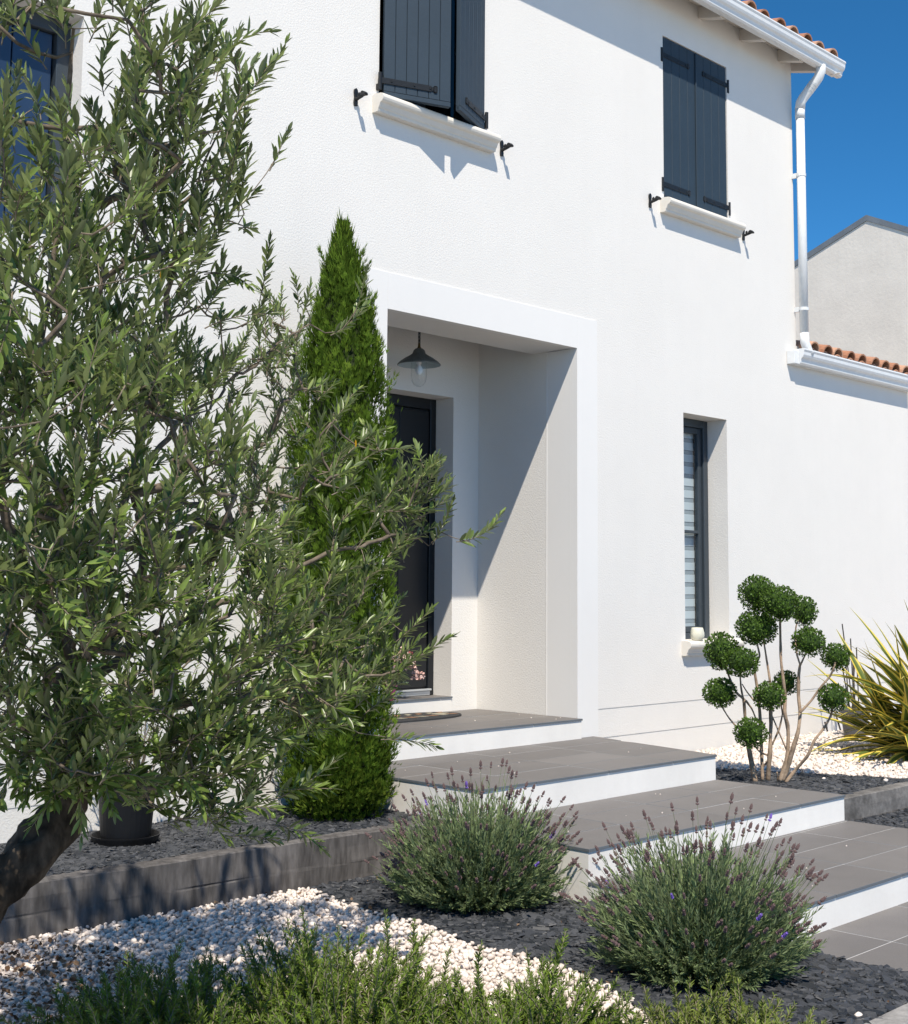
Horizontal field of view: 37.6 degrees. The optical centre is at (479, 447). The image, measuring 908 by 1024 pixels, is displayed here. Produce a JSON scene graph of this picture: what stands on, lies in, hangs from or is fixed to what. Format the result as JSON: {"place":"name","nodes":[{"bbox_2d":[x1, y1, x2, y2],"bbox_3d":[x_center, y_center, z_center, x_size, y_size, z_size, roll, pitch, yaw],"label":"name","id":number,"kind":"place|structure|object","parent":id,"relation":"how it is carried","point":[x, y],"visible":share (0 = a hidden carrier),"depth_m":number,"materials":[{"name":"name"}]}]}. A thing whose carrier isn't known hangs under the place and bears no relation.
{"place":"outdoors","nodes":[
{"label":"outdoors","id":0,"kind":"place"},
{"bbox_2d":[0,887,649,1023],"bbox_3d":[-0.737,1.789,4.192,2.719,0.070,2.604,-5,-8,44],"label":"white gravel","id":1,"kind":"structure","parent":0,"point":[206,921],"depth_m":5.02,"materials":[{"name":"white gravel"}]},
{"bbox_2d":[0,936,304,1023],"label":"rosemary","id":2,"kind":"object","parent":1,"relation":"on","point":[159,1006],"visible":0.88,"depth_m":3.83,"materials":[{"name":"green plant"}]},
{"bbox_2d":[0,0,505,922],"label":"olive tree","id":3,"kind":"object","parent":1,"relation":"on","point":[76,554],"visible":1,"depth_m":3.42,"materials":[{"name":"green plant"}]},
{"bbox_2d":[209,905,500,1023],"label":"rosemary","id":4,"kind":"object","parent":1,"relation":"on","point":[317,992],"visible":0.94,"depth_m":3.91,"materials":[{"name":"green plant"}]},
{"bbox_2d":[0,876,888,1023],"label":"dry leaves","id":5,"kind":"object","parent":1,"relation":"on","point":[73,977],"visible":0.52,"depth_m":4.64,"materials":[{"name":"plant"}]},
{"bbox_2d":[399,928,651,1023],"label":"rosemary","id":6,"kind":"object","parent":1,"relation":"on","point":[524,1009],"visible":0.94,"depth_m":3.86,"materials":[{"name":"green plant"}]},
{"bbox_2d":[580,969,828,1023],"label":"rosemary","id":7,"kind":"object","parent":1,"relation":"on","point":[685,1014],"visible":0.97,"depth_m":3.96,"materials":[{"name":"green plant"}]},
{"bbox_2d":[690,627,704,640],"bbox_3d":[1.587,1.355,9.725,0.104,0.092,0.104,-5,-8,44],"label":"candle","id":8,"kind":"object","parent":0,"point":[697,633],"visible":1,"depth_m":9.69,"materials":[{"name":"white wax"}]},
{"bbox_2d":[741,0,907,260],"label":"sky","id":9,"kind":"structure","parent":0,"point":[856,123],"materials":[{"name":"blue"}]},
{"bbox_2d":[842,624,858,709],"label":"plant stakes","id":10,"kind":"object","parent":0,"point":[853,673],"visible":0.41,"depth_m":10.70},
{"bbox_2d":[794,215,907,397],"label":"neighbour house","id":11,"kind":"structure","parent":0,"point":[858,286],"depth_m":19.89,"materials":[{"name":"paint"}]},
{"bbox_2d":[807,902,907,970],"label":"path","id":12,"kind":"structure","parent":0,"point":[879,938],"depth_m":5.31,"materials":[{"name":"tile"}]},
{"bbox_2d":[850,807,907,828],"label":"slate chips","id":13,"kind":"object","parent":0,"point":[899,818],"visible":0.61,"depth_m":7.55,"materials":[{"name":"grey gravel"}]},
{"bbox_3d":[-0.611,1.613,8.817,0.136,0.105,0.136,-5,-8,44],"label":"flower pot","id":14,"kind":"object","parent":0,"visible":0},
{"bbox_2d":[382,647,424,680],"bbox_3d":[-0.576,1.452,8.881,0.289,0.266,0.439,-5,-8,44],"label":"flowering plant","id":15,"kind":"object","parent":14,"relation":"in","point":[415,672],"visible":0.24,"depth_m":8.91,"materials":[{"name":"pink plant"}]},
{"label":"ground","id":16,"kind":"structure","parent":0,"visible":0},
{"bbox_2d":[0,0,907,842],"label":"house","id":17,"kind":"structure","parent":16,"relation":"on","point":[644,418],"depth_m":9.28,"materials":[{"name":"paint"}]},
{"bbox_2d":[0,1,70,233],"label":"window","id":18,"kind":"structure","parent":17,"relation":"in","point":[46,37],"depth_m":6.42,"materials":[{"name":"blue glass"}]},
{"bbox_2d":[259,598,287,623],"bbox_3d":[-1.069,0.854,6.990,0.086,0.137,0.156,-5,-8,44],"label":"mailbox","id":19,"kind":"object","parent":17,"relation":"attached to","point":[275,610],"visible":0.17,"depth_m":6.96,"materials":[{"name":"grey metal"}]},
{"bbox_2d":[282,510,303,541],"bbox_3d":[-0.998,0.416,7.106,0.088,0.170,0.100,-5,-8,44],"label":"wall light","id":20,"kind":"object","parent":17,"relation":"attached to","point":[289,537],"visible":0.1,"depth_m":7.07,"materials":[{"name":"black metal"}]},
{"bbox_2d":[384,393,435,697],"bbox_3d":[-0.664,0.651,9.086,0.105,2.078,0.987,-5,-8,44],"label":"door","id":21,"kind":"structure","parent":17,"relation":"in","point":[417,418],"depth_m":9.31,"materials":[{"name":"paint"}]},
{"bbox_2d":[397,332,440,386],"bbox_3d":[-0.397,-0.726,8.810,0.288,0.650,0.288,-5,-8,44],"label":"pendant lamp","id":22,"kind":"object","parent":17,"relation":"hanging from","point":[418,359],"visible":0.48,"depth_m":8.77,"materials":[{"name":"metal"}]},
{"bbox_2d":[411,102,469,123],"bbox_3d":[-0.376,-2.641,8.308,0.055,1.266,0.876,-5,-8,44],"label":"window","id":23,"kind":"structure","parent":17,"relation":"in","point":[461,118],"depth_m":8.51,"materials":[{"name":"black glass"}]},
{"bbox_2d":[683,418,709,638],"bbox_3d":[1.542,0.606,10.111,0.077,1.672,0.570,-5,-8,44],"label":"window","id":24,"kind":"structure","parent":17,"relation":"in","point":[691,427],"depth_m":10.24,"materials":[{"name":"grey glass"}]},
{"bbox_2d":[379,695,907,937],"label":"entrance steps","id":25,"kind":"structure","parent":16,"relation":"on","point":[612,784],"depth_m":6.93,"materials":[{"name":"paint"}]},
{"bbox_2d":[382,712,461,723],"bbox_3d":[-0.510,1.736,8.586,0.380,0.015,1.010,-5,-8,44],"label":"doormat","id":26,"kind":"object","parent":25,"relation":"on","point":[413,717],"visible":0.58,"depth_m":8.64,"materials":[{"name":"fabric"}]},
{"bbox_2d":[844,782,907,820],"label":"concrete edging","id":27,"kind":"object","parent":16,"relation":"on","point":[879,800],"visible":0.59,"depth_m":7.77,"materials":[{"name":"grey concrete"}]},
{"bbox_2d":[865,1003,907,1023],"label":"kerb edging","id":28,"kind":"object","parent":16,"relation":"on","point":[898,1015],"visible":1,"depth_m":4.18,"materials":[{"name":"grey concrete"}]},
{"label":"gravel bed","id":29,"kind":"structure","parent":0,"visible":0},
{"bbox_2d":[689,729,907,778],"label":"pale gravel","id":30,"kind":"structure","parent":29,"relation":"on","point":[735,756],"depth_m":9.18,"materials":[{"name":"white gravel"}]},
{"bbox_2d":[795,603,907,764],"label":"flax plant","id":31,"kind":"object","parent":30,"relation":"on","point":[886,727],"visible":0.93,"depth_m":9.49,"materials":[{"name":"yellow plant"}]},
{"bbox_2d":[839,707,866,735],"bbox_3d":[3.002,2.198,10.682,0.240,0.222,0.240,-5,-8,44],"label":"plant pot","id":32,"kind":"object","parent":30,"relation":"on","point":[845,727],"visible":0.19,"depth_m":10.60,"materials":[{"name":"grey plastic"}]},
{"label":"raised bed","id":33,"kind":"structure","parent":0,"visible":0},
{"bbox_2d":[0,803,424,875],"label":"raised bed slate chips","id":34,"kind":"object","parent":33,"relation":"on","point":[171,841],"visible":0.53,"depth_m":6.04,"materials":[{"name":"grey gravel"}]},
{"bbox_2d":[90,771,160,846],"bbox_3d":[-1.580,1.610,5.976,0.307,0.298,0.307,-5,-8,44],"label":"plant pot","id":35,"kind":"object","parent":34,"relation":"on","point":[132,828],"visible":0.5,"depth_m":5.87,"materials":[{"name":"black plastic"}]},
{"bbox_2d":[50,628,201,776],"bbox_3d":[-1.623,1.125,6.029,0.717,0.725,0.553,1,-6,-8],"label":"potted shrub","id":36,"kind":"object","parent":35,"relation":"in","point":[141,738],"visible":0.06,"depth_m":6.00,"materials":[{"name":"green plant"}]},
{"bbox_2d":[268,209,402,822],"bbox_3d":[-0.706,0.314,6.833,0.705,3.178,0.710,-5,-8,44],"label":"cypress tree","id":37,"kind":"object","parent":34,"relation":"on","point":[361,776],"visible":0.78,"depth_m":6.68,"materials":[{"name":"green plant"}]},
{"bbox_2d":[0,818,441,944],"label":"timber sleeper","id":38,"kind":"object","parent":33,"relation":"on","point":[92,898],"visible":0.75,"depth_m":5.58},
{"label":"side bed","id":39,"kind":"structure","parent":0,"visible":0},
{"bbox_2d":[716,768,907,794],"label":"topiary bed slate chips","id":40,"kind":"object","parent":39,"relation":"on","point":[837,783],"visible":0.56,"depth_m":8.16,"materials":[{"name":"grey gravel"}]},
{"bbox_2d":[701,574,851,781],"bbox_3d":[1.827,1.411,8.182,0.911,1.276,0.448,1,-6,-4],"label":"box topiary","id":41,"kind":"object","parent":40,"relation":"on","point":[768,600],"visible":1,"depth_m":8.14,"materials":[{"name":"green plant"}]},
{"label":"front bed","id":42,"kind":"structure","parent":0,"visible":0},
{"bbox_2d":[310,873,907,1023],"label":"front slate chips","id":43,"kind":"object","parent":42,"relation":"on","point":[839,990],"visible":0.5,"depth_m":4.79,"materials":[{"name":"grey gravel"}]},
{"bbox_2d":[363,758,601,914],"bbox_3d":[-0.042,1.663,5.775,0.949,0.613,1.008,-5,-8,44],"label":"lavender","id":44,"kind":"object","parent":43,"relation":"on","point":[465,866],"visible":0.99,"depth_m":5.60,"materials":[{"name":"green plant"}]},
{"bbox_2d":[558,792,829,992],"bbox_3d":[0.787,1.556,4.769,0.975,0.627,0.986,-5,-8,44],"label":"lavender","id":45,"kind":"object","parent":43,"relation":"on","point":[701,923],"visible":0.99,"depth_m":4.60,"materials":[{"name":"green plant"}]}
]}

